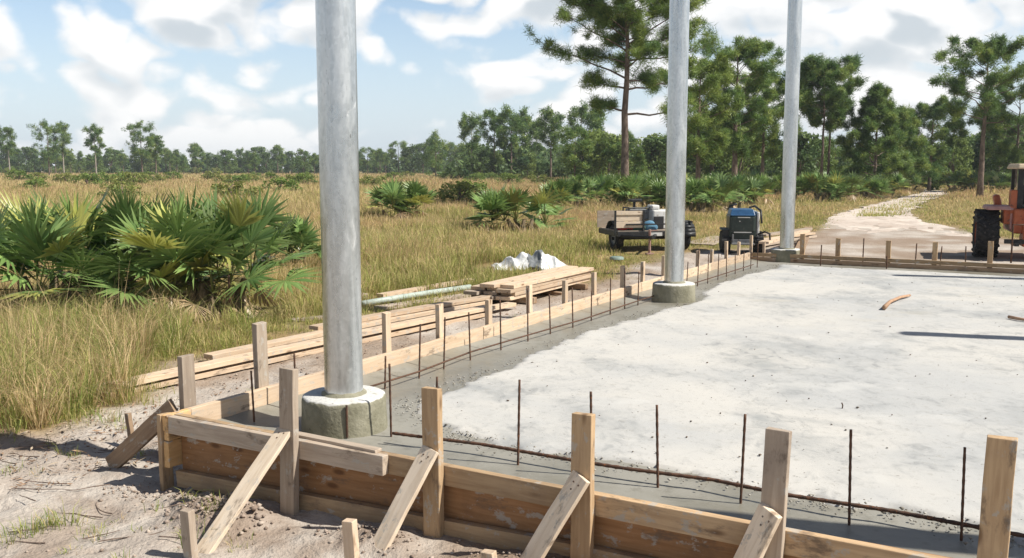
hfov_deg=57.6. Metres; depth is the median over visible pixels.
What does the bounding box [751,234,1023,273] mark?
formwork
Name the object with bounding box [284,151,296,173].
leafy tree
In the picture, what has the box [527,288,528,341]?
rebar dowel
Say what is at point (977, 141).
leafy tree
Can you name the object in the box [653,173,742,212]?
saw palmetto
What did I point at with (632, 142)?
pine tree
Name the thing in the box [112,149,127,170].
pine tree
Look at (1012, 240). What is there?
wire rack
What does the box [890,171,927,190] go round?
saw palmetto
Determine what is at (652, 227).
cloth bundle
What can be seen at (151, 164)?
pine tree
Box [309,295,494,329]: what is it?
board
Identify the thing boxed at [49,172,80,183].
shrub
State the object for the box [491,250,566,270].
plastic sheet
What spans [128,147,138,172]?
pine tree
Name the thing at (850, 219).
dirt road
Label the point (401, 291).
board
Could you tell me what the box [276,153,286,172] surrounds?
pine tree
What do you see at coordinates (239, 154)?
pine tree
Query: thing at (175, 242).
saw palmetto
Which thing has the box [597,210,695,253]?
utility trailer
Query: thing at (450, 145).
pine tree
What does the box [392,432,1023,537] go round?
horizontal rebar
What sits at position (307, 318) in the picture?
board
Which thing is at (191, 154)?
pine tree
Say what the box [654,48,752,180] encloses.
pine tree
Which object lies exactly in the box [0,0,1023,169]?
sky
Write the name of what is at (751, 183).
saw palmetto
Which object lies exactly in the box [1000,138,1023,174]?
leafy tree
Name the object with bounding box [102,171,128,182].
shrub
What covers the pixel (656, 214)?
water tank
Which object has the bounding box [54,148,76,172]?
leafy tree
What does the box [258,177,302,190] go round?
shrub
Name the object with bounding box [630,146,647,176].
pine tree
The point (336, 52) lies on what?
steel pole
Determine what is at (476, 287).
board
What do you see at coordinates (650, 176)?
saw palmetto
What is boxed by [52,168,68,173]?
shrub
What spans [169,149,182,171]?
pine tree
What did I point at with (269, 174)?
shrub
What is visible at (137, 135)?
pine tree
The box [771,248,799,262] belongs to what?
concrete pier
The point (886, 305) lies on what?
curved stick
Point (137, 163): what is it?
leafy tree
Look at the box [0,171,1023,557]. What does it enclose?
ground
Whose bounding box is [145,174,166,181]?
shrub
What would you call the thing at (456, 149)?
leafy tree
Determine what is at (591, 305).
rebar dowel
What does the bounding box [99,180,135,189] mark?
shrub
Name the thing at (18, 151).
pine tree
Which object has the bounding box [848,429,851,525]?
rebar dowel
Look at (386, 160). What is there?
pine tree
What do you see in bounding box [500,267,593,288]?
board
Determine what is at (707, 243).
plywood sheet
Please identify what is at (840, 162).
leafy tree
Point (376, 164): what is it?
leafy tree
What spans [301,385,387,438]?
concrete pier
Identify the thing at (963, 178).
saw palmetto
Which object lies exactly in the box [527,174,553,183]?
shrub
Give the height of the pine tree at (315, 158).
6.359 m
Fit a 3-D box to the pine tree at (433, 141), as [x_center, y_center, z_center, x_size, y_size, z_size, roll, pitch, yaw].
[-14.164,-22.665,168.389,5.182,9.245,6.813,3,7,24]
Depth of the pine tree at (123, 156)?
259.50 m
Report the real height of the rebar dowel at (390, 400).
0.452 m
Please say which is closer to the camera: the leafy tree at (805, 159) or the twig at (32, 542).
the twig at (32, 542)
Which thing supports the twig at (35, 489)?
on the ground at (278, 539)
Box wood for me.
[0,134,933,178]
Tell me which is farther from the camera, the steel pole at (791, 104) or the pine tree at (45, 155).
the pine tree at (45, 155)
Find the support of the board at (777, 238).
on the ground at (278, 539)
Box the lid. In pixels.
[610,256,623,259]
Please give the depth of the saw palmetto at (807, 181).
48.49 m
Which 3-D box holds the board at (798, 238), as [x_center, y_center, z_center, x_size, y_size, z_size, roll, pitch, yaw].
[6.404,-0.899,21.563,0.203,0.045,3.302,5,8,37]
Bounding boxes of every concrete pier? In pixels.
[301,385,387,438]
[652,280,695,302]
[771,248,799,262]
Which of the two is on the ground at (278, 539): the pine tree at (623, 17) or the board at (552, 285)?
the pine tree at (623, 17)
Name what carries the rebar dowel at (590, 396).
on the fresh concrete
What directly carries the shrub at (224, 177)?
on the ground at (278, 539)
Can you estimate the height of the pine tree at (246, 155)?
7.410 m
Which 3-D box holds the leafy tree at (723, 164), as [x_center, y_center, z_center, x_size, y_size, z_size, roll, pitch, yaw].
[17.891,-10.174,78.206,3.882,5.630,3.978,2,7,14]
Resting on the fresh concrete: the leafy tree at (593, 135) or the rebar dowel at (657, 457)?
the rebar dowel at (657, 457)
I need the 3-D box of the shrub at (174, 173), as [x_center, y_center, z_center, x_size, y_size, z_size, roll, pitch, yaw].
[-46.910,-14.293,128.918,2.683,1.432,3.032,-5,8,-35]
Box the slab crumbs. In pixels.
[395,264,1023,547]
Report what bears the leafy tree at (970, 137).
on the ground at (278, 539)
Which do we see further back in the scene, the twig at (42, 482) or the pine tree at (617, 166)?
the pine tree at (617, 166)
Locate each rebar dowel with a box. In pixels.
[250,371,254,421]
[384,356,385,388]
[388,364,391,436]
[418,324,420,378]
[443,317,445,368]
[468,312,470,359]
[499,299,501,349]
[517,379,520,464]
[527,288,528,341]
[549,294,550,333]
[571,287,573,327]
[589,391,591,412]
[591,290,591,320]
[610,278,610,314]
[624,268,625,308]
[637,272,638,304]
[656,405,658,487]
[697,250,698,285]
[739,414,746,503]
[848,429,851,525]
[960,447,965,540]
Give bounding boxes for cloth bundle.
[645,220,657,229]
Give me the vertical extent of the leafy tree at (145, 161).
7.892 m
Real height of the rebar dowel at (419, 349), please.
0.429 m
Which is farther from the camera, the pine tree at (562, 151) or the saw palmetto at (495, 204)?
the pine tree at (562, 151)
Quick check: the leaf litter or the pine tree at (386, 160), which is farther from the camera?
the pine tree at (386, 160)
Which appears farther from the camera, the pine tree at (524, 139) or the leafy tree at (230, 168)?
the leafy tree at (230, 168)
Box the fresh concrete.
[218,259,1023,557]
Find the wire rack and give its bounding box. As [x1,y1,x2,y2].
[1010,224,1023,262]
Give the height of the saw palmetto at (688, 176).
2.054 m
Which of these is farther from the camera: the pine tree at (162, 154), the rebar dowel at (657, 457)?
the pine tree at (162, 154)
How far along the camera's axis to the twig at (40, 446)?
5.68 m
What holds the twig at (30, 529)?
on the ground at (278, 539)
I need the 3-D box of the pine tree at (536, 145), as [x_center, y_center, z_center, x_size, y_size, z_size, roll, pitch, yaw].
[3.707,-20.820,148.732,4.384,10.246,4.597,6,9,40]
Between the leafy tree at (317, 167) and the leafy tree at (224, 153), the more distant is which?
the leafy tree at (224, 153)
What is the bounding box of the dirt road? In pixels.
[823,188,971,235]
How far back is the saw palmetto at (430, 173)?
161.63 m
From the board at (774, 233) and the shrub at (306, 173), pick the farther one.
the shrub at (306, 173)
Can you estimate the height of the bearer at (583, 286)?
0.075 m
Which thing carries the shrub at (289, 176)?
on the ground at (278, 539)
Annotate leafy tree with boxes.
[0,146,18,167]
[16,146,40,172]
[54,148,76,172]
[88,153,106,173]
[100,146,122,173]
[133,148,149,172]
[138,148,160,172]
[206,154,223,172]
[211,149,234,173]
[220,153,237,173]
[245,146,268,171]
[259,152,274,173]
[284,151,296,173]
[291,155,308,172]
[293,148,313,173]
[313,154,318,172]
[368,149,383,172]
[399,144,420,172]
[409,142,431,173]
[429,147,450,172]
[448,142,468,168]
[465,149,490,176]
[484,152,507,177]
[516,152,541,179]
[568,150,605,177]
[572,128,620,176]
[584,133,634,177]
[629,133,666,173]
[630,136,666,175]
[686,110,738,175]
[705,157,745,171]
[714,123,766,179]
[743,147,779,173]
[754,140,782,170]
[769,131,821,178]
[801,136,834,172]
[836,148,853,170]
[915,156,948,189]
[934,141,963,185]
[935,135,974,183]
[948,135,977,170]
[956,133,1000,171]
[970,121,1023,172]
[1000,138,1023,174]
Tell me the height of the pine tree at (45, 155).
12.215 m
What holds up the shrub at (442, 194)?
on the ground at (278, 539)
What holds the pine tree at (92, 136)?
on the ground at (278, 539)
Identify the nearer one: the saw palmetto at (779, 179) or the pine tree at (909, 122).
the saw palmetto at (779, 179)
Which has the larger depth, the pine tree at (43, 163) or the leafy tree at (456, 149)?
the pine tree at (43, 163)
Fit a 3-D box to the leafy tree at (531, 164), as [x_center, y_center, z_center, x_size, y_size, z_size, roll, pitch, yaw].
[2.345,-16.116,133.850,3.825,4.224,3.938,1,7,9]
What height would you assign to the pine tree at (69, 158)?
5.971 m
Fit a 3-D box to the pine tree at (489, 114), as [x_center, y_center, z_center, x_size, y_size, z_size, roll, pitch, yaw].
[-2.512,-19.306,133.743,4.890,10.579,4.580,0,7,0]
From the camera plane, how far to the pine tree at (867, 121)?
60.60 m
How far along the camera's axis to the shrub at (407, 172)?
182.31 m
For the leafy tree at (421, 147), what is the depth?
235.62 m
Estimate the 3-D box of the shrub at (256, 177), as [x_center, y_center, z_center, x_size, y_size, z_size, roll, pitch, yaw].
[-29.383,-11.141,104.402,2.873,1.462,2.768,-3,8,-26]
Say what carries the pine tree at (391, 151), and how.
on the ground at (278, 539)
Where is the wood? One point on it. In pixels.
(454, 169)
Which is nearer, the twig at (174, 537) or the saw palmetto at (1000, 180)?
the twig at (174, 537)
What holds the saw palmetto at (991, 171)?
on the ground at (278, 539)
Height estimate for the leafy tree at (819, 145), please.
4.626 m
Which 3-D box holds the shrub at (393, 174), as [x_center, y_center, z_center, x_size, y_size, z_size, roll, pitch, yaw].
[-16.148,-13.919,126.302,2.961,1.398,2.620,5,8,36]
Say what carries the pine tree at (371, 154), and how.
on the ground at (278, 539)
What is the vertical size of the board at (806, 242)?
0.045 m
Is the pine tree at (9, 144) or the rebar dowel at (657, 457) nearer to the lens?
the rebar dowel at (657, 457)
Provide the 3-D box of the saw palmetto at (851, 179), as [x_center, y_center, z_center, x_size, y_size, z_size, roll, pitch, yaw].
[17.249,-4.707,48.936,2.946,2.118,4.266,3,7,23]
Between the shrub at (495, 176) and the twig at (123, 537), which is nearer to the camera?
the twig at (123, 537)
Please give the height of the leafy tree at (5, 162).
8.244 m
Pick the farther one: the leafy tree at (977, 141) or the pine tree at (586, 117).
the pine tree at (586, 117)
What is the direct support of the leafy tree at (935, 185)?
on the ground at (278, 539)
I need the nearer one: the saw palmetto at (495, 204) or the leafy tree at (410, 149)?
the saw palmetto at (495, 204)
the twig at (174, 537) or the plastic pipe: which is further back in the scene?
the plastic pipe
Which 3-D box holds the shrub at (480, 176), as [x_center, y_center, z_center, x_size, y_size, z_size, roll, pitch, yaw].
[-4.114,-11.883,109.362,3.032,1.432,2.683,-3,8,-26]
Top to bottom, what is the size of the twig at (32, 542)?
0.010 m
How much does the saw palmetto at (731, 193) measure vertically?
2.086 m
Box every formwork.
[105,235,765,468]
[157,297,1017,557]
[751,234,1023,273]
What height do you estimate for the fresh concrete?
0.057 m
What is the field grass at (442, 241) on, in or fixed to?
on the ground at (278, 539)
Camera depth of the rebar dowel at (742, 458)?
3.98 m
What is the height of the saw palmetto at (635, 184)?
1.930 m
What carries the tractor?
on the ground at (278, 539)
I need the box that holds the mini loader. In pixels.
[719,203,770,252]
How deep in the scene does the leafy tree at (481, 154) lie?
130.22 m
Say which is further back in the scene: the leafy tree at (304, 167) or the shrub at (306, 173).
the leafy tree at (304, 167)
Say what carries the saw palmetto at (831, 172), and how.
on the ground at (278, 539)
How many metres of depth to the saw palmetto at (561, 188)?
36.84 m
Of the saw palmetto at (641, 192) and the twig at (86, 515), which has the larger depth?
the saw palmetto at (641, 192)
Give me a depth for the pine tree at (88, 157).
248.41 m
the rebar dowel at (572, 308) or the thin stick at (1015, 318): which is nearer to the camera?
the rebar dowel at (572, 308)
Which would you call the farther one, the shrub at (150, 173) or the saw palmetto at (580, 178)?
the shrub at (150, 173)
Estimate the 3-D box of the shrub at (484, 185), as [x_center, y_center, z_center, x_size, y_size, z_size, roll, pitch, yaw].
[-2.055,-4.245,45.656,2.522,1.346,2.850,4,8,33]
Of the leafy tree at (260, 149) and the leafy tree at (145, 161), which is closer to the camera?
the leafy tree at (145, 161)
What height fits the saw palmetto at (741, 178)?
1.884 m
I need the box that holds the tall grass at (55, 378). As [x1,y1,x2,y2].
[0,265,518,557]
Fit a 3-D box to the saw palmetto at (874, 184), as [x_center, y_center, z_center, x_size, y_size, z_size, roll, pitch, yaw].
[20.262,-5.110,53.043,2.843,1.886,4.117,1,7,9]
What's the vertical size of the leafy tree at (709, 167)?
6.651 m
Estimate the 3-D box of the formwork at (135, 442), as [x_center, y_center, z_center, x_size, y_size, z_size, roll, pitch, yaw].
[-0.543,0.042,11.242,4.095,0.912,12.117,4,8,30]
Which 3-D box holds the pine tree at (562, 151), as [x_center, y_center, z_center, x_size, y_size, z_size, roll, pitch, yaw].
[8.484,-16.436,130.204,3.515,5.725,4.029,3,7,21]
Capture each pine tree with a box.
[0,124,17,170]
[11,148,28,169]
[25,147,40,171]
[26,119,67,174]
[38,150,47,169]
[48,121,71,172]
[48,148,60,172]
[64,154,76,173]
[73,151,85,169]
[81,123,106,173]
[83,154,94,172]
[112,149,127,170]
[116,153,128,171]
[121,120,156,171]
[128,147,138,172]
[144,133,164,174]
[146,155,160,171]
[158,147,171,169]
[164,149,176,173]
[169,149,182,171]
[179,153,188,173]
[186,142,201,170]
[191,147,205,167]
[199,151,213,171]
[234,147,244,163]
[240,150,257,172]
[246,151,262,169]
[268,144,283,172]
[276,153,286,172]
[310,153,318,173]
[359,146,375,173]
[359,150,364,169]
[373,148,386,173]
[383,152,390,173]
[387,140,407,172]
[420,129,450,175]
[441,142,455,158]
[457,111,485,177]
[458,144,468,158]
[478,107,507,174]
[491,103,529,172]
[510,113,538,177]
[523,0,724,206]
[525,117,549,153]
[533,104,566,178]
[556,143,564,161]
[557,125,594,175]
[559,143,575,162]
[563,99,600,155]
[586,109,611,133]
[602,141,631,172]
[617,128,639,157]
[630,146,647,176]
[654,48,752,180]
[658,129,695,174]
[698,34,785,177]
[731,69,804,175]
[799,51,870,192]
[800,54,864,176]
[818,147,840,168]
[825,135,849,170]
[834,79,915,192]
[863,103,944,192]
[901,94,977,190]
[927,33,1023,196]
[969,80,1023,189]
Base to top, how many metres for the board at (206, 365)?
0.052 m
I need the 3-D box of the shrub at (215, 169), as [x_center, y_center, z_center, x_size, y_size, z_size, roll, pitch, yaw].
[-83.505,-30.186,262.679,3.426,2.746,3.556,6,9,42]
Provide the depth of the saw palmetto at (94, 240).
11.64 m
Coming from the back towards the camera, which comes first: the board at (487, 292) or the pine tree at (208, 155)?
the pine tree at (208, 155)
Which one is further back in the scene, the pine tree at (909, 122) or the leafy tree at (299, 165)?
the leafy tree at (299, 165)
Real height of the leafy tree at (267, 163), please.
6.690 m
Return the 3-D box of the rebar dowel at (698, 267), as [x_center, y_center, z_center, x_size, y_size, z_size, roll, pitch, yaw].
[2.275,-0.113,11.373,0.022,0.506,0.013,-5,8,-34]
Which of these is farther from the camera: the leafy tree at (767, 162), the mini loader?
the leafy tree at (767, 162)
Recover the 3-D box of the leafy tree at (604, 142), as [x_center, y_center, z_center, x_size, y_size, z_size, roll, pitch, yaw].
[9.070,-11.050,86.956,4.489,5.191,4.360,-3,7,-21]
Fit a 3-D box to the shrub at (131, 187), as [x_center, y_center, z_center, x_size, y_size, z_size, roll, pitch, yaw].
[-20.155,-4.320,47.919,2.326,1.228,2.414,2,7,14]
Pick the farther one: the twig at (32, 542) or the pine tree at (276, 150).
the pine tree at (276, 150)
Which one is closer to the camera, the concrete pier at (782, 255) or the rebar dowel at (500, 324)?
the rebar dowel at (500, 324)
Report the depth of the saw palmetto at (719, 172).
72.38 m
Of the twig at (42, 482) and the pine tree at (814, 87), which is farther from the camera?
the pine tree at (814, 87)
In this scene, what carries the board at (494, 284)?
on the board
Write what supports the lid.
on the ground at (278, 539)
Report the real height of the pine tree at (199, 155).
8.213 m
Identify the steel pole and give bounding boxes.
[315,0,366,398]
[663,0,689,283]
[778,0,802,248]
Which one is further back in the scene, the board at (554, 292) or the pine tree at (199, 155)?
the pine tree at (199, 155)
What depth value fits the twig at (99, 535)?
4.28 m
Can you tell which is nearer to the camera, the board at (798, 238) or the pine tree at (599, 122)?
the board at (798, 238)
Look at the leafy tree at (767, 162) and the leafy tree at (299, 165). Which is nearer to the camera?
the leafy tree at (767, 162)
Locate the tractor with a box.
[971,164,1023,256]
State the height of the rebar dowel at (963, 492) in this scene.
0.424 m
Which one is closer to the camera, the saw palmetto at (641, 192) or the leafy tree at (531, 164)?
the saw palmetto at (641, 192)
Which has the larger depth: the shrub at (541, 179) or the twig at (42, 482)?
the shrub at (541, 179)
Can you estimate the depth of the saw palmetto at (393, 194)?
29.52 m
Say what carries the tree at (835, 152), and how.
on the ground at (278, 539)
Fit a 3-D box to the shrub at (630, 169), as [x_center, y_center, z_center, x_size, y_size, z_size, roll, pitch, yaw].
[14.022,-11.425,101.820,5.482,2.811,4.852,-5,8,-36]
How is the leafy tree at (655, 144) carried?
on the ground at (278, 539)
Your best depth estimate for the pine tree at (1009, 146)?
66.87 m
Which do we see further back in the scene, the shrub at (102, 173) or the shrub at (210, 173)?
the shrub at (210, 173)
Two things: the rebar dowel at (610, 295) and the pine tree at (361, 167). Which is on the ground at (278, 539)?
the pine tree at (361, 167)
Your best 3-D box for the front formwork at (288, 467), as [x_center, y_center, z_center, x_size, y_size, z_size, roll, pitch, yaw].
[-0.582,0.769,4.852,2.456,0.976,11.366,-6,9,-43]
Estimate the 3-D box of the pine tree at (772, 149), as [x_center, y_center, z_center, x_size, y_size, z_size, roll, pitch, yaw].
[15.971,-9.271,59.005,5.691,8.326,5.279,0,7,0]
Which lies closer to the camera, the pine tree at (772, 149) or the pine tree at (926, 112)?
the pine tree at (772, 149)
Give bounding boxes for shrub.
[1,168,36,180]
[14,177,50,189]
[24,172,49,179]
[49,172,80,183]
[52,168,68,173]
[67,173,104,185]
[89,171,110,181]
[97,183,144,198]
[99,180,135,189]
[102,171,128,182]
[109,172,152,185]
[140,171,158,178]
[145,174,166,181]
[162,171,182,178]
[190,167,201,173]
[200,170,222,179]
[205,180,263,198]
[211,167,221,172]
[211,174,235,182]
[223,173,253,182]
[227,167,245,173]
[243,173,262,181]
[247,168,259,172]
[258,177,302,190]
[261,172,279,178]
[274,174,297,182]
[291,172,318,184]
[296,172,317,177]
[359,175,386,185]
[385,171,404,179]
[400,171,414,175]
[431,181,485,203]
[438,171,462,179]
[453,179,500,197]
[462,172,486,180]
[481,172,499,179]
[495,172,524,183]
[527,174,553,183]
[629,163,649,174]
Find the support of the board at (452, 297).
on the ground at (278, 539)
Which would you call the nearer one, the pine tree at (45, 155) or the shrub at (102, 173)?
the shrub at (102, 173)
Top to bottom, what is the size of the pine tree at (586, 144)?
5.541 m
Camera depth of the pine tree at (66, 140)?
197.29 m
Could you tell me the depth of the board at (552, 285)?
12.37 m
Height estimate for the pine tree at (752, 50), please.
9.714 m
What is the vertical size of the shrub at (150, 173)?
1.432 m
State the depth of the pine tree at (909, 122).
64.52 m
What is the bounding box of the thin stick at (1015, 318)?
[1008,315,1023,320]
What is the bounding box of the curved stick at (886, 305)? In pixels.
[882,294,910,309]
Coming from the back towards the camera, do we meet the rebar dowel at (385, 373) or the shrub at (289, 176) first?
the shrub at (289, 176)
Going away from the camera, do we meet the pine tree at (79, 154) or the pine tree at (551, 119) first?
the pine tree at (551, 119)
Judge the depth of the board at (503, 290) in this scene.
12.13 m
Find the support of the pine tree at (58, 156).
on the ground at (278, 539)
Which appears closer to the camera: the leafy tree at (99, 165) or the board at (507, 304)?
the board at (507, 304)
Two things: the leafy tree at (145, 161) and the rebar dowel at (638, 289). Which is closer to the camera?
the rebar dowel at (638, 289)
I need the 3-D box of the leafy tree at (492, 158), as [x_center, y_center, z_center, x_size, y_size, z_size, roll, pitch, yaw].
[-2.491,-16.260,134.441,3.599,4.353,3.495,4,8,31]
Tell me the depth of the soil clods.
4.39 m
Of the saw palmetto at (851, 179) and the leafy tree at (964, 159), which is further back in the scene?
the leafy tree at (964, 159)
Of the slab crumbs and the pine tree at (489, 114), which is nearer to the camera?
the slab crumbs
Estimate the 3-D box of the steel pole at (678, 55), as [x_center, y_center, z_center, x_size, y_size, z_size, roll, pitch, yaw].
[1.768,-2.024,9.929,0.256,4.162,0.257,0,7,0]
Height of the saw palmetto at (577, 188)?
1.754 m
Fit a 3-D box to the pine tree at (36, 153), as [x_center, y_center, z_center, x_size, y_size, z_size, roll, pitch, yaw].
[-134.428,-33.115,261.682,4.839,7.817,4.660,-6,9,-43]
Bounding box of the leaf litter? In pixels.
[0,251,693,491]
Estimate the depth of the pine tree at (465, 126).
137.82 m
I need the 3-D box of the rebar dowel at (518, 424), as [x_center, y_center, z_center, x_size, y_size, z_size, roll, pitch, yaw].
[0.032,0.720,4.506,0.013,0.472,0.023,7,9,44]
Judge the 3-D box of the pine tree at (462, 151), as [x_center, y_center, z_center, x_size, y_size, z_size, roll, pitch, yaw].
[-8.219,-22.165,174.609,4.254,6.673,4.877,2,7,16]
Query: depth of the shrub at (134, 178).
83.74 m
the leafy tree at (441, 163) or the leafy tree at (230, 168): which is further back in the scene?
the leafy tree at (441, 163)
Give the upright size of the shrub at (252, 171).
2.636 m
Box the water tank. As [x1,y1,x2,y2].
[645,205,665,228]
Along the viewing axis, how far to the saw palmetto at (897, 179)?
60.20 m
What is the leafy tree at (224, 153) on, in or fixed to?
on the ground at (278, 539)
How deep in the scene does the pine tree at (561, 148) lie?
167.45 m
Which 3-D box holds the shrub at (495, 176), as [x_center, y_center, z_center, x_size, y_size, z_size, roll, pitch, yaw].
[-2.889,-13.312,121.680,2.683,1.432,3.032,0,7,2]
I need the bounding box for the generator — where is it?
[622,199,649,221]
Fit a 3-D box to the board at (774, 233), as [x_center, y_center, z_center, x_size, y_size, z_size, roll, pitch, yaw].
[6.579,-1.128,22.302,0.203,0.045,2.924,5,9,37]
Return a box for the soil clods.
[0,279,628,557]
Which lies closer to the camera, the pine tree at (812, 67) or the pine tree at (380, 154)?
the pine tree at (812, 67)
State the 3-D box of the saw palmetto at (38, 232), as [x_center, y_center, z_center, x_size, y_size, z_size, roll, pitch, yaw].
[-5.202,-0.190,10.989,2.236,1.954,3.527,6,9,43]
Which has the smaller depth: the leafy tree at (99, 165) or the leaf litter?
the leaf litter
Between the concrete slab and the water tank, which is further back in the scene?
the water tank
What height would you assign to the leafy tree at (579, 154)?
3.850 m
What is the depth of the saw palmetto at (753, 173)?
64.04 m
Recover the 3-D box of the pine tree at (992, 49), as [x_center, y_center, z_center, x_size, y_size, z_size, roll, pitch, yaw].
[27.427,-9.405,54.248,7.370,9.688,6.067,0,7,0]
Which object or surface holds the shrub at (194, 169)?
on the ground at (278, 539)
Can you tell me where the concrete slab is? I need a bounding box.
[416,264,1023,545]
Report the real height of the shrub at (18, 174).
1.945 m
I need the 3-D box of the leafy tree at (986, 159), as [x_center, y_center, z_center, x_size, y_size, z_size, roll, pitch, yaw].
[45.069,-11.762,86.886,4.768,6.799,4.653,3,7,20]
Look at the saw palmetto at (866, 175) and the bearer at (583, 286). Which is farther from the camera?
the saw palmetto at (866, 175)
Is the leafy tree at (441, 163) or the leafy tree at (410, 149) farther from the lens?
the leafy tree at (441, 163)
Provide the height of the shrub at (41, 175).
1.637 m
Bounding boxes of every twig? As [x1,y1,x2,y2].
[9,526,57,532]
[13,487,68,489]
[15,444,67,448]
[15,478,66,483]
[15,541,44,543]
[66,484,109,490]
[66,513,102,517]
[82,530,119,538]
[99,530,164,541]
[159,536,201,538]
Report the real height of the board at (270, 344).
0.054 m
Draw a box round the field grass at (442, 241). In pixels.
[0,171,1018,429]
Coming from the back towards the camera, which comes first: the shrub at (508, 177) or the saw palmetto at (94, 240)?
the shrub at (508, 177)
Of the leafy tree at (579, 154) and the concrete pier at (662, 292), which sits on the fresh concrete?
the concrete pier at (662, 292)
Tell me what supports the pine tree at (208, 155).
on the ground at (278, 539)
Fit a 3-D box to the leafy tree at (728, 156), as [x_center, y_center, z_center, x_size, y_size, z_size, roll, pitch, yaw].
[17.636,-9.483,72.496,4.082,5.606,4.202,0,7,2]
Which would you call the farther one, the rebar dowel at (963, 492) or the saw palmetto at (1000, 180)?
the saw palmetto at (1000, 180)
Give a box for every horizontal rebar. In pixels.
[370,264,753,386]
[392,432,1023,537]
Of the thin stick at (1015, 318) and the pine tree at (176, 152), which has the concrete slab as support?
the thin stick at (1015, 318)
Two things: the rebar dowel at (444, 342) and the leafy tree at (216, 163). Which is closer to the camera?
the rebar dowel at (444, 342)
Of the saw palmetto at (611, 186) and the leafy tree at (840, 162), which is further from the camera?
the leafy tree at (840, 162)
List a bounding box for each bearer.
[492,297,536,303]
[568,283,587,289]
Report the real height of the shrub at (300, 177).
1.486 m
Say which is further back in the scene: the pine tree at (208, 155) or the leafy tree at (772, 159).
the pine tree at (208, 155)
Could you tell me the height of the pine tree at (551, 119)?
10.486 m
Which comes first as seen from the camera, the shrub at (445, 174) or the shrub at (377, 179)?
the shrub at (377, 179)
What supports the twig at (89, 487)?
on the ground at (278, 539)
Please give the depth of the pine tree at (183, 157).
243.02 m
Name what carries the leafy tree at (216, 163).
on the ground at (278, 539)
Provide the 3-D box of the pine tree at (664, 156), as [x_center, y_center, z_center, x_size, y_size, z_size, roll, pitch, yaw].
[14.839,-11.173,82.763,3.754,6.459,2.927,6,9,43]
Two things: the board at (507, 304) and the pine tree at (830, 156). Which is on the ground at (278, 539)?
the pine tree at (830, 156)
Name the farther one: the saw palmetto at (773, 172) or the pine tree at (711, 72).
the saw palmetto at (773, 172)
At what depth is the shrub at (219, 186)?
48.53 m
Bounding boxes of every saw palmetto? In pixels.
[0,181,176,312]
[45,199,216,304]
[70,183,321,323]
[253,210,320,267]
[361,177,436,218]
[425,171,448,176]
[462,181,577,233]
[531,176,606,207]
[536,176,598,203]
[566,173,618,183]
[580,170,652,207]
[606,171,655,203]
[615,177,700,207]
[634,169,693,203]
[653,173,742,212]
[685,170,741,208]
[686,173,703,181]
[686,176,772,212]
[700,169,728,181]
[726,170,778,205]
[737,169,771,191]
[764,168,781,188]
[765,173,802,194]
[780,168,858,201]
[812,170,868,200]
[813,168,846,176]
[842,172,872,193]
[843,174,893,198]
[871,171,911,194]
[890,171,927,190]
[917,169,986,189]
[945,170,995,192]
[971,169,1000,175]
[984,171,1015,192]
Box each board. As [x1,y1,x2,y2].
[98,311,484,398]
[106,304,497,389]
[204,300,484,359]
[290,315,322,321]
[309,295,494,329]
[374,293,470,309]
[376,278,472,297]
[463,289,485,294]
[471,284,486,289]
[480,265,577,287]
[483,290,500,294]
[492,302,515,310]
[495,278,589,300]
[496,271,590,293]
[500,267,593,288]
[501,274,590,295]
[541,291,561,294]
[758,230,809,243]
[763,228,812,236]
[764,232,815,239]
[766,235,816,245]
[795,227,811,248]
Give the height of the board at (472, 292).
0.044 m
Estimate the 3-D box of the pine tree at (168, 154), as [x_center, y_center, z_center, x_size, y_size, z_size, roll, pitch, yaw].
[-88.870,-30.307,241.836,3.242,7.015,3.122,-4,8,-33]
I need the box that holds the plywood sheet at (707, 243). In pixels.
[690,236,718,244]
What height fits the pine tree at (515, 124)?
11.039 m
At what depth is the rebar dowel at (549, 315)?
8.07 m
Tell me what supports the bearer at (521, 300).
on the ground at (278, 539)
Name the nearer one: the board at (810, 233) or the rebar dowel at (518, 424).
the rebar dowel at (518, 424)
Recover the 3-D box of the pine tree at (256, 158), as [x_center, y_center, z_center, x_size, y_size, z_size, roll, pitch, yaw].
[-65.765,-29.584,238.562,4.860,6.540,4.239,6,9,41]
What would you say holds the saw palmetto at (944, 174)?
on the ground at (278, 539)
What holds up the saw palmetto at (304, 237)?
on the ground at (278, 539)
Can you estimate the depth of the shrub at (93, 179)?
83.86 m
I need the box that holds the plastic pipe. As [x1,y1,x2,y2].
[361,284,470,306]
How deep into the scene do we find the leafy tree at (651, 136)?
93.53 m
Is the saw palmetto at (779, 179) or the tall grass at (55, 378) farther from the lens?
the saw palmetto at (779, 179)
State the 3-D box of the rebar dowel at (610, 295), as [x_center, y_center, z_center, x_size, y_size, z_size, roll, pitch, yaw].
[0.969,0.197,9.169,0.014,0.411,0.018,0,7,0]
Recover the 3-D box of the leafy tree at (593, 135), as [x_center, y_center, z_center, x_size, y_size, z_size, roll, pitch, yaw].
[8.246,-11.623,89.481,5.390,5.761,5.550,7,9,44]
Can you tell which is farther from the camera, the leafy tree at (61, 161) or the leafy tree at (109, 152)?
the leafy tree at (61, 161)
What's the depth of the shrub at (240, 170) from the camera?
276.32 m
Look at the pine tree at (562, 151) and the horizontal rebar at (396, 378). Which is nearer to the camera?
the horizontal rebar at (396, 378)
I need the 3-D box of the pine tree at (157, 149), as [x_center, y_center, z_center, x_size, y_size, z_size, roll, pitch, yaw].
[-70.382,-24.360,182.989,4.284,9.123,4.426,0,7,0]
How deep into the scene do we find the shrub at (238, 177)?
90.72 m
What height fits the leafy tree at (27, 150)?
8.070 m
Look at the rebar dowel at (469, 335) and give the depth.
6.97 m
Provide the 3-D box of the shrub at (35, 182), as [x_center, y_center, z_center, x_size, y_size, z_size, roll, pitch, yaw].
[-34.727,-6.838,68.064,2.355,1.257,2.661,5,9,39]

